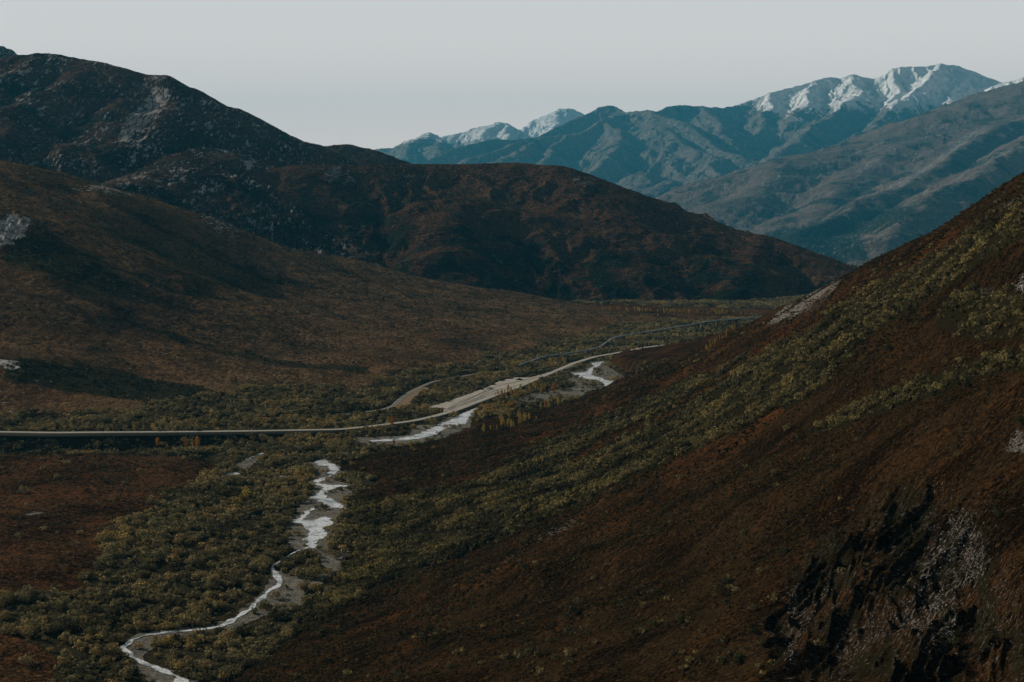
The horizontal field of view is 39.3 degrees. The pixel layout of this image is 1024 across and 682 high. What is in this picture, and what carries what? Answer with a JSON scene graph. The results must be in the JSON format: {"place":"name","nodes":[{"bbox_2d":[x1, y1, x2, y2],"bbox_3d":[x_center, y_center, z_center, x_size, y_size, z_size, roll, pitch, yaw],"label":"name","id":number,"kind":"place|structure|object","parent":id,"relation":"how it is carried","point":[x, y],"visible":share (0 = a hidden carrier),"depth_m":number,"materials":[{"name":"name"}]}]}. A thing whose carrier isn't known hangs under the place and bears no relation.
{"place":"outdoors","nodes":[
{"label":"outdoors","id":0,"kind":"place"},
{"bbox_2d":[0,46,16,57],"bbox_3d":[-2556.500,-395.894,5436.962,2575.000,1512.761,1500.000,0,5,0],"label":"crag","id":1,"kind":"structure","parent":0,"point":[5,52],"depth_m":5095.28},
{"bbox_2d":[0,53,383,266],"bbox_3d":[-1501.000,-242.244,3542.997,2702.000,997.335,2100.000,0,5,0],"label":"mountain","id":2,"kind":"structure","parent":0,"point":[170,140],"depth_m":3327.53,"materials":[{"name":"stone"}]},
{"bbox_2d":[0,345,661,436],"bbox_3d":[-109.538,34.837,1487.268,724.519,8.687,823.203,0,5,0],"label":"gravel road","id":3,"kind":"structure","parent":0,"point":[467,407],"depth_m":1110.68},
{"bbox_2d":[0,160,711,455],"bbox_3d":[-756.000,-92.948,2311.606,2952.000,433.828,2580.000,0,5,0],"label":"hillside","id":4,"kind":"structure","parent":0,"point":[64,347],"depth_m":1772.46,"materials":[{"name":"plant"}]},
{"bbox_2d":[0,159,715,452],"bbox_3d":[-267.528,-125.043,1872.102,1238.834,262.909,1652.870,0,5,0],"label":"slope tundra plants","id":5,"kind":"object","parent":4,"relation":"on","point":[459,286],"visible":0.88,"depth_m":2019.29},
{"bbox_2d":[0,166,721,404],"bbox_3d":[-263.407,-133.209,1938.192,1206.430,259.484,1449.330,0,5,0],"label":"slope shrubs","id":6,"kind":"object","parent":4,"relation":"on","point":[23,363],"visible":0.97,"depth_m":1596.60,"materials":[{"name":"plant"}]},
{"bbox_2d":[120,362,612,681],"bbox_3d":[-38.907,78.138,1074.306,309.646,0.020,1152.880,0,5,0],"label":"stream","id":7,"kind":"structure","parent":0,"point":[316,529],"depth_m":823.89,"materials":[{"name":"liquid"}]},
{"bbox_2d":[324,144,410,164],"bbox_3d":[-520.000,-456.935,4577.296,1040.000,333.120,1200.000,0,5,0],"label":"hill","id":8,"kind":"structure","parent":0,"point":[364,156],"depth_m":4376.30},
{"bbox_2d":[0,296,796,681],"bbox_3d":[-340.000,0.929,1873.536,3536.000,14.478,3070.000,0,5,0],"label":"valley floor","id":9,"kind":"structure","parent":0,"point":[42,578],"depth_m":816.70,"materials":[{"name":"plant"}]},
{"bbox_2d":[0,596,12,604],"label":"willow shrub","id":10,"kind":"object","parent":9,"relation":"on","point":[3,600],"visible":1,"depth_m":629.90,"materials":[{"name":"green plant"}]},
{"bbox_2d":[0,588,12,598],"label":"willow shrub","id":11,"kind":"object","parent":9,"relation":"on","point":[8,591],"visible":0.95,"depth_m":638.62,"materials":[{"name":"green plant"}]},
{"bbox_2d":[0,622,14,633],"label":"willow shrub","id":12,"kind":"object","parent":9,"relation":"on","point":[7,628],"visible":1,"depth_m":592.36,"materials":[{"name":"green plant"}]},
{"bbox_2d":[11,589,24,600],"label":"willow shrub","id":13,"kind":"object","parent":9,"relation":"on","point":[19,593],"visible":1,"depth_m":638.08,"materials":[{"name":"green plant"}]},
{"bbox_2d":[19,589,33,600],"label":"willow shrub","id":14,"kind":"object","parent":9,"relation":"on","point":[27,594],"visible":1,"depth_m":638.94,"materials":[{"name":"green plant"}]},
{"bbox_2d":[20,617,35,626],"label":"willow shrub","id":15,"kind":"object","parent":9,"relation":"on","point":[27,620],"visible":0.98,"depth_m":600.00,"materials":[{"name":"green plant"}]},
{"bbox_2d":[18,652,37,665],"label":"willow shrub","id":16,"kind":"object","parent":9,"relation":"on","point":[28,658],"visible":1,"depth_m":556.46,"materials":[{"name":"green plant"}]},
{"bbox_2d":[22,627,38,637],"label":"willow shrub","id":17,"kind":"object","parent":9,"relation":"on","point":[32,630],"visible":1,"depth_m":588.60,"materials":[{"name":"green plant"}]},
{"bbox_2d":[36,615,48,622],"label":"willow shrub","id":18,"kind":"object","parent":9,"relation":"on","point":[40,621],"visible":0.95,"depth_m":601.96,"materials":[{"name":"green plant"}]},
{"bbox_2d":[38,621,54,632],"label":"willow shrub","id":19,"kind":"object","parent":9,"relation":"on","point":[43,627],"visible":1,"depth_m":595.67,"materials":[{"name":"green plant"}]},
{"bbox_2d":[38,612,56,621],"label":"willow shrub","id":20,"kind":"object","parent":9,"relation":"on","point":[51,618],"visible":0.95,"depth_m":604.92,"materials":[{"name":"green plant"}]},
{"bbox_2d":[43,624,56,633],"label":"willow shrub","id":21,"kind":"object","parent":9,"relation":"on","point":[51,628],"visible":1,"depth_m":595.12,"materials":[{"name":"green plant"}]},
{"bbox_2d":[52,600,67,610],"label":"willow shrub","id":22,"kind":"object","parent":9,"relation":"on","point":[61,606],"visible":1,"depth_m":627.31,"materials":[{"name":"green plant"}]},
{"bbox_2d":[57,655,67,664],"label":"willow shrub","id":23,"kind":"object","parent":9,"relation":"on","point":[62,660],"visible":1,"depth_m":557.60,"materials":[{"name":"green plant"}]},
{"bbox_2d":[60,648,70,655],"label":"willow shrub","id":24,"kind":"object","parent":9,"relation":"on","point":[64,651],"visible":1,"depth_m":568.66,"materials":[{"name":"green plant"}]},
{"bbox_2d":[67,609,80,616],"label":"willow shrub","id":25,"kind":"object","parent":9,"relation":"on","point":[73,613],"visible":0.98,"depth_m":615.59,"materials":[{"name":"green plant"}]},
{"bbox_2d":[69,635,81,643],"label":"willow shrub","id":26,"kind":"object","parent":9,"relation":"on","point":[74,639],"visible":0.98,"depth_m":583.52,"materials":[{"name":"green plant"}]},
{"bbox_2d":[75,652,89,660],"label":"willow shrub","id":27,"kind":"object","parent":9,"relation":"on","point":[82,658],"visible":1,"depth_m":562.73,"materials":[{"name":"green plant"}]},
{"bbox_2d":[79,618,91,628],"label":"willow shrub","id":28,"kind":"object","parent":9,"relation":"on","point":[86,622],"visible":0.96,"depth_m":605.01,"materials":[{"name":"green plant"}]},
{"bbox_2d":[83,625,96,634],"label":"willow shrub","id":29,"kind":"object","parent":9,"relation":"on","point":[93,631],"visible":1,"depth_m":597.02,"materials":[{"name":"green plant"}]},
{"bbox_2d":[89,619,100,626],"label":"willow shrub","id":30,"kind":"object","parent":9,"relation":"on","point":[93,621],"visible":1,"depth_m":607.24,"materials":[{"name":"green plant"}]},
{"bbox_2d":[99,629,108,638],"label":"willow shrub","id":31,"kind":"object","parent":9,"relation":"on","point":[104,633],"visible":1,"depth_m":594.06,"materials":[{"name":"green plant"}]},
{"bbox_2d":[99,647,114,656],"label":"willow shrub","id":32,"kind":"object","parent":9,"relation":"on","point":[105,652],"visible":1,"depth_m":570.38,"materials":[{"name":"green plant"}]},
{"bbox_2d":[99,656,115,664],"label":"willow shrub","id":33,"kind":"object","parent":9,"relation":"on","point":[106,659],"visible":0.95,"depth_m":561.25,"materials":[{"name":"green plant"}]},
{"bbox_2d":[106,632,123,641],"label":"willow shrub","id":34,"kind":"object","parent":9,"relation":"on","point":[113,636],"visible":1,"depth_m":589.97,"materials":[{"name":"green plant"}]},
{"bbox_2d":[109,646,122,656],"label":"willow shrub","id":35,"kind":"object","parent":9,"relation":"on","point":[118,649],"visible":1,"depth_m":572.49,"materials":[{"name":"green plant"}]},
{"bbox_2d":[121,665,133,678],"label":"willow shrub","id":36,"kind":"object","parent":9,"relation":"on","point":[131,671],"visible":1,"depth_m":547.23,"materials":[{"name":"green plant"}]},
{"bbox_2d":[136,621,152,629],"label":"willow shrub","id":37,"kind":"object","parent":9,"relation":"on","point":[144,625],"visible":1,"depth_m":606.97,"materials":[{"name":"green plant"}]},
{"bbox_2d":[148,616,160,624],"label":"willow shrub","id":38,"kind":"object","parent":9,"relation":"on","point":[155,620],"visible":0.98,"depth_m":616.37,"materials":[{"name":"green plant"}]},
{"bbox_2d":[166,654,176,662],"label":"willow shrub","id":39,"kind":"object","parent":9,"relation":"on","point":[172,658],"visible":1,"depth_m":563.73,"materials":[{"name":"green plant"}]},
{"bbox_2d":[165,553,180,561],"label":"willow shrub","id":40,"kind":"object","parent":9,"relation":"on","point":[174,557],"visible":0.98,"depth_m":714.14,"materials":[{"name":"green plant"}]},
{"bbox_2d":[171,546,184,554],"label":"willow shrub","id":41,"kind":"object","parent":9,"relation":"on","point":[175,550],"visible":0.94,"depth_m":731.05,"materials":[{"name":"green plant"}]},
{"bbox_2d":[174,662,185,670],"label":"willow shrub","id":42,"kind":"object","parent":9,"relation":"on","point":[178,665],"visible":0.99,"depth_m":555.88,"materials":[{"name":"green plant"}]},
{"bbox_2d":[190,571,202,580],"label":"willow shrub","id":43,"kind":"object","parent":9,"relation":"on","point":[196,575],"visible":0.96,"depth_m":680.57,"materials":[{"name":"green plant"}]},
{"bbox_2d":[189,636,204,645],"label":"willow shrub","id":44,"kind":"object","parent":9,"relation":"on","point":[195,641],"visible":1,"depth_m":585.35,"materials":[{"name":"green plant"}]},
{"bbox_2d":[191,605,204,612],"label":"willow shrub","id":45,"kind":"object","parent":9,"relation":"on","point":[197,609],"visible":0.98,"depth_m":630.10,"materials":[{"name":"green plant"}]},
{"bbox_2d":[191,555,204,563],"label":"willow shrub","id":46,"kind":"object","parent":9,"relation":"on","point":[195,558],"visible":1,"depth_m":709.95,"materials":[{"name":"green plant"}]},
{"bbox_2d":[198,628,209,638],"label":"willow shrub","id":47,"kind":"object","parent":9,"relation":"on","point":[205,632],"visible":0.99,"depth_m":597.16,"materials":[{"name":"green plant"}]},
{"bbox_2d":[198,659,210,669],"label":"willow shrub","id":48,"kind":"object","parent":9,"relation":"on","point":[203,665],"visible":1,"depth_m":555.86,"materials":[{"name":"green plant"}]},
{"bbox_2d":[204,581,217,587],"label":"willow shrub","id":49,"kind":"object","parent":9,"relation":"on","point":[209,584],"visible":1,"depth_m":667.48,"materials":[{"name":"green plant"}]},
{"bbox_2d":[208,600,222,609],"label":"willow shrub","id":50,"kind":"object","parent":9,"relation":"on","point":[216,603],"visible":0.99,"depth_m":638.34,"materials":[{"name":"green plant"}]},
{"bbox_2d":[0,440,435,680],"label":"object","id":51,"kind":"object","parent":9,"relation":"on","point":[92,471],"visible":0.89,"depth_m":879.81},
{"bbox_2d":[217,670,229,679],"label":"willow shrub","id":52,"kind":"object","parent":9,"relation":"on","point":[223,674],"visible":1,"depth_m":543.73,"materials":[{"name":"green plant"}]},
{"bbox_2d":[217,630,233,640],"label":"willow shrub","id":53,"kind":"object","parent":9,"relation":"on","point":[225,634],"visible":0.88,"depth_m":591.35,"materials":[{"name":"green plant"}]},
{"bbox_2d":[228,575,239,587],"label":"willow shrub","id":54,"kind":"object","parent":9,"relation":"on","point":[234,582],"visible":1,"depth_m":674.08,"materials":[{"name":"green plant"}]},
{"bbox_2d":[227,654,243,662],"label":"willow shrub","id":55,"kind":"object","parent":9,"relation":"on","point":[233,659],"visible":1,"depth_m":561.98,"materials":[{"name":"green plant"}]},
{"bbox_2d":[242,486,250,499],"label":"poplar tree","id":56,"kind":"object","parent":9,"relation":"on","point":[246,496],"visible":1,"depth_m":869.70,"materials":[{"name":"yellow plant"}]},
{"bbox_2d":[247,561,258,569],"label":"willow shrub","id":57,"kind":"object","parent":9,"relation":"on","point":[253,566],"visible":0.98,"depth_m":706.60,"materials":[{"name":"green plant"}]},
{"bbox_2d":[258,598,268,610],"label":"willow shrub","id":58,"kind":"object","parent":9,"relation":"on","point":[262,604],"visible":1,"depth_m":634.15,"materials":[{"name":"green plant"}]},
{"bbox_2d":[268,588,282,598],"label":"willow shrub","id":59,"kind":"object","parent":9,"relation":"on","point":[278,593],"visible":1,"depth_m":656.84,"materials":[{"name":"green plant"}]},
{"bbox_2d":[296,579,310,588],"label":"willow shrub","id":60,"kind":"object","parent":9,"relation":"on","point":[302,584],"visible":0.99,"depth_m":672.42,"materials":[{"name":"green plant"}]},
{"bbox_2d":[300,595,311,603],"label":"willow shrub","id":61,"kind":"object","parent":9,"relation":"on","point":[306,600],"visible":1,"depth_m":646.40,"materials":[{"name":"green plant"}]},
{"bbox_2d":[309,582,321,591],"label":"willow shrub","id":62,"kind":"object","parent":9,"relation":"on","point":[317,585],"visible":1,"depth_m":667.70,"materials":[{"name":"green plant"}]},
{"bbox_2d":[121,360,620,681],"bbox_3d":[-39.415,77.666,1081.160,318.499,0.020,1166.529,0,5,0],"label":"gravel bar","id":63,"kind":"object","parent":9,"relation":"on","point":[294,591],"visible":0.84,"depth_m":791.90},
{"bbox_2d":[266,600,299,609],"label":"willow bush","id":64,"kind":"object","parent":63,"relation":"on","point":[292,605],"visible":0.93,"depth_m":639.07,"materials":[{"name":"green plant"}]},
{"bbox_2d":[290,567,335,576],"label":"willow bush","id":65,"kind":"object","parent":63,"relation":"on","point":[309,571],"visible":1,"depth_m":694.44,"materials":[{"name":"green plant"}]},
{"bbox_2d":[582,381,604,386],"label":"willow bush","id":66,"kind":"object","parent":63,"relation":"on","point":[596,384],"visible":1,"depth_m":1417.47,"materials":[{"name":"green plant"}]},
{"bbox_2d":[0,294,806,681],"bbox_3d":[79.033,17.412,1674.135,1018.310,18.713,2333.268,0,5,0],"label":"valley shrubs","id":67,"kind":"object","parent":9,"relation":"on","point":[220,490],"visible":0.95,"depth_m":1008.88,"materials":[{"name":"green plant"}]},
{"bbox_2d":[395,387,426,406],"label":"dirt clearing","id":68,"kind":"structure","parent":9,"relation":"on","point":[407,399],"depth_m":1341.27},
{"bbox_2d":[429,365,573,411],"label":"gravel pad","id":69,"kind":"object","parent":9,"relation":"on","point":[446,404],"visible":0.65,"depth_m":1366.59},
{"bbox_2d":[446,377,535,409],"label":"wheel ruts","id":70,"kind":"structure","parent":69,"relation":"on","point":[469,398],"depth_m":1330.92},
{"bbox_2d":[518,316,761,366],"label":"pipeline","id":71,"kind":"object","parent":9,"relation":"on","point":[568,353],"visible":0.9,"depth_m":1932.88,"materials":[{"name":"metal"}]},
{"bbox_2d":[375,132,453,163],"bbox_3d":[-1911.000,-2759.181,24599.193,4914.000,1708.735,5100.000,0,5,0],"label":"hazy ridge","id":72,"kind":"structure","parent":0,"point":[423,148],"depth_m":23995.68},
{"bbox_2d":[347,371,496,413],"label":"dirt track","id":73,"kind":"structure","parent":0,"point":[398,401],"depth_m":1353.51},
{"bbox_2d":[395,122,534,147],"bbox_3d":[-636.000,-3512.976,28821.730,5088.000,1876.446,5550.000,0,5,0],"label":"snowy ridge","id":74,"kind":"structure","parent":0,"point":[500,130],"depth_m":29204.31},
{"bbox_2d":[0,0,1023,149],"label":"sky","id":75,"kind":"structure","parent":0,"point":[372,74],"materials":[{"name":"grey"}]},
{"bbox_2d":[521,108,583,137],"bbox_3d":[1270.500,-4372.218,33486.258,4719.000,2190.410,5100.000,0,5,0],"label":"snowy peak","id":76,"kind":"structure","parent":0,"point":[539,126],"depth_m":33617.09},
{"bbox_2d":[251,163,859,301],"bbox_3d":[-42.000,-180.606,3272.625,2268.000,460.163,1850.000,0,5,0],"label":"rounded hill","id":77,"kind":"structure","parent":0,"point":[407,234],"depth_m":2959.35,"materials":[{"name":"plant"}]},
{"bbox_2d":[255,163,856,299],"bbox_3d":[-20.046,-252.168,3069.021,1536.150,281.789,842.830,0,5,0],"label":"rounded hill shrubs","id":78,"kind":"object","parent":77,"relation":"on","point":[509,205],"visible":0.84,"depth_m":3095.22,"materials":[{"name":"plant"}]},
{"bbox_2d":[231,172,1023,681],"bbox_3d":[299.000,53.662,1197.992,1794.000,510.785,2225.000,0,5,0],"label":"hillside","id":79,"kind":"structure","parent":0,"point":[879,580],"depth_m":402.50,"materials":[{"name":"plant"}]},
{"bbox_2d":[213,637,225,647],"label":"willow shrub","id":80,"kind":"object","parent":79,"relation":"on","point":[218,641],"visible":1,"depth_m":583.26,"materials":[{"name":"green plant"}]},
{"bbox_2d":[225,638,234,647],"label":"willow shrub","id":81,"kind":"object","parent":79,"relation":"on","point":[230,642],"visible":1,"depth_m":580.86,"materials":[{"name":"green plant"}]},
{"bbox_2d":[245,656,258,665],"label":"willow shrub","id":82,"kind":"object","parent":79,"relation":"on","point":[252,660],"visible":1,"depth_m":558.88,"materials":[{"name":"green plant"}]},
{"bbox_2d":[281,626,293,637],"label":"willow shrub","id":83,"kind":"object","parent":79,"relation":"on","point":[288,633],"visible":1,"depth_m":593.38,"materials":[{"name":"green plant"}]},
{"bbox_2d":[288,620,299,627],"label":"willow shrub","id":84,"kind":"object","parent":79,"relation":"on","point":[294,623],"visible":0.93,"depth_m":605.87,"materials":[{"name":"green plant"}]},
{"bbox_2d":[559,611,573,619],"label":"willow shrub","id":85,"kind":"object","parent":79,"relation":"on","point":[566,616],"visible":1,"depth_m":444.56,"materials":[{"name":"green plant"}]},
{"bbox_2d":[563,625,576,633],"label":"willow shrub","id":86,"kind":"object","parent":79,"relation":"on","point":[569,629],"visible":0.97,"depth_m":423.77,"materials":[{"name":"green plant"}]},
{"bbox_2d":[564,646,576,655],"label":"willow shrub","id":87,"kind":"object","parent":79,"relation":"on","point":[568,651],"visible":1,"depth_m":389.00,"materials":[{"name":"green plant"}]},
{"bbox_2d":[568,604,578,614],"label":"willow shrub","id":88,"kind":"object","parent":79,"relation":"on","point":[573,608],"visible":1,"depth_m":445.13,"materials":[{"name":"green plant"}]},
{"bbox_2d":[230,170,1023,681],"bbox_3d":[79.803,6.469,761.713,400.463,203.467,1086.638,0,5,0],"label":"tundra plants","id":89,"kind":"object","parent":79,"relation":"on","point":[468,574],"visible":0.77,"depth_m":531.62,"materials":[{"name":"plant"}]},
{"bbox_2d":[248,177,1023,681],"bbox_3d":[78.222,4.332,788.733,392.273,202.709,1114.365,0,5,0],"label":"hillside shrubs","id":90,"kind":"object","parent":79,"relation":"on","point":[390,541],"visible":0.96,"depth_m":697.63,"materials":[{"name":"green plant"}]},
{"bbox_2d":[647,587,661,594],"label":"willow shrub","id":91,"kind":"object","parent":79,"relation":"on","point":[655,592],"visible":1,"depth_m":411.31,"materials":[{"name":"green plant"}]},
{"bbox_2d":[675,613,687,621],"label":"willow shrub","id":92,"kind":"object","parent":79,"relation":"on","point":[680,618],"visible":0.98,"depth_m":367.84,"materials":[{"name":"green plant"}]},
{"bbox_2d":[711,581,727,589],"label":"willow shrub","id":93,"kind":"object","parent":79,"relation":"on","point":[718,586],"visible":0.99,"depth_m":375.75,"materials":[{"name":"green plant"}]},
{"bbox_2d":[731,655,743,663],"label":"willow shrub","id":94,"kind":"object","parent":79,"relation":"on","point":[738,657],"visible":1,"depth_m":311.44,"materials":[{"name":"green plant"}]},
{"bbox_2d":[748,627,760,633],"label":"willow shrub","id":95,"kind":"object","parent":79,"relation":"on","point":[753,630],"visible":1,"depth_m":323.20,"materials":[{"name":"green plant"}]},
{"bbox_2d":[547,277,1023,680],"label":"scree","id":96,"kind":"structure","parent":79,"relation":"on","point":[1022,289],"depth_m":291.02,"materials":[{"name":"stone"}]},
{"bbox_2d":[813,639,828,647],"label":"willow shrub","id":97,"kind":"object","parent":79,"relation":"on","point":[820,642],"visible":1,"depth_m":298.27,"materials":[{"name":"green plant"}]},
{"bbox_2d":[816,420,827,427],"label":"willow shrub","id":98,"kind":"object","parent":79,"relation":"on","point":[820,423],"visible":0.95,"depth_m":492.88,"materials":[{"name":"green plant"}]},
{"bbox_2d":[934,383,945,390],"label":"willow shrub","id":99,"kind":"object","parent":79,"relation":"on","point":[937,387],"visible":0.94,"depth_m":413.91,"materials":[{"name":"green plant"}]},
{"bbox_2d":[948,636,961,646],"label":"willow shrub","id":100,"kind":"object","parent":79,"relation":"on","point":[953,640],"visible":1,"depth_m":258.29,"materials":[{"name":"green plant"}]},
{"bbox_2d":[990,360,1002,367],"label":"willow shrub","id":101,"kind":"object","parent":79,"relation":"on","point":[995,363],"visible":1,"depth_m":378.40,"materials":[{"name":"green plant"}]},
{"bbox_2d":[990,289,1006,299],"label":"willow shrub","id":102,"kind":"object","parent":79,"relation":"on","point":[999,295],"visible":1,"depth_m":455.13,"materials":[{"name":"green plant"}]},
{"bbox_2d":[999,352,1011,362],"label":"willow shrub","id":103,"kind":"object","parent":79,"relation":"on","point":[1002,357],"visible":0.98,"depth_m":377.57,"materials":[{"name":"green plant"}]},
{"bbox_2d":[1006,359,1019,365],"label":"willow shrub","id":104,"kind":"object","parent":79,"relation":"on","point":[1012,363],"visible":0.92,"depth_m":370.96,"materials":[{"name":"green plant"}]},
{"bbox_2d":[611,327,739,383],"bbox_3d":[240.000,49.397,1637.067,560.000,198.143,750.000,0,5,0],"label":"knoll","id":105,"kind":"structure","parent":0,"point":[627,361],"depth_m":1529.32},
{"bbox_2d":[628,357,673,375],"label":"knoll shrubs","id":106,"kind":"object","parent":105,"relation":"on","point":[646,366],"visible":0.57,"depth_m":1396.59,"materials":[{"name":"green plant"}]},
{"bbox_2d":[422,63,1023,197],"bbox_3d":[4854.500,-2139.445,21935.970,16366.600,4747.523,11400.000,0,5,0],"label":"mountain range","id":107,"kind":"structure","parent":0,"point":[653,154],"depth_m":21964.91,"materials":[{"name":"stone"}]},
{"bbox_2d":[655,81,1023,265],"bbox_3d":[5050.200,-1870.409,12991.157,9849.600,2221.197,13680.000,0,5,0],"label":"slopes","id":108,"kind":"structure","parent":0,"point":[963,149],"depth_m":12592.74,"materials":[{"name":"stone"}]},
{"bbox_2d":[778,194,981,257],"bbox_3d":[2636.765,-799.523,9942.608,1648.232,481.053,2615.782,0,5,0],"label":"spruce forest","id":109,"kind":"object","parent":108,"relation":"on","point":[849,242],"visible":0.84,"depth_m":9754.66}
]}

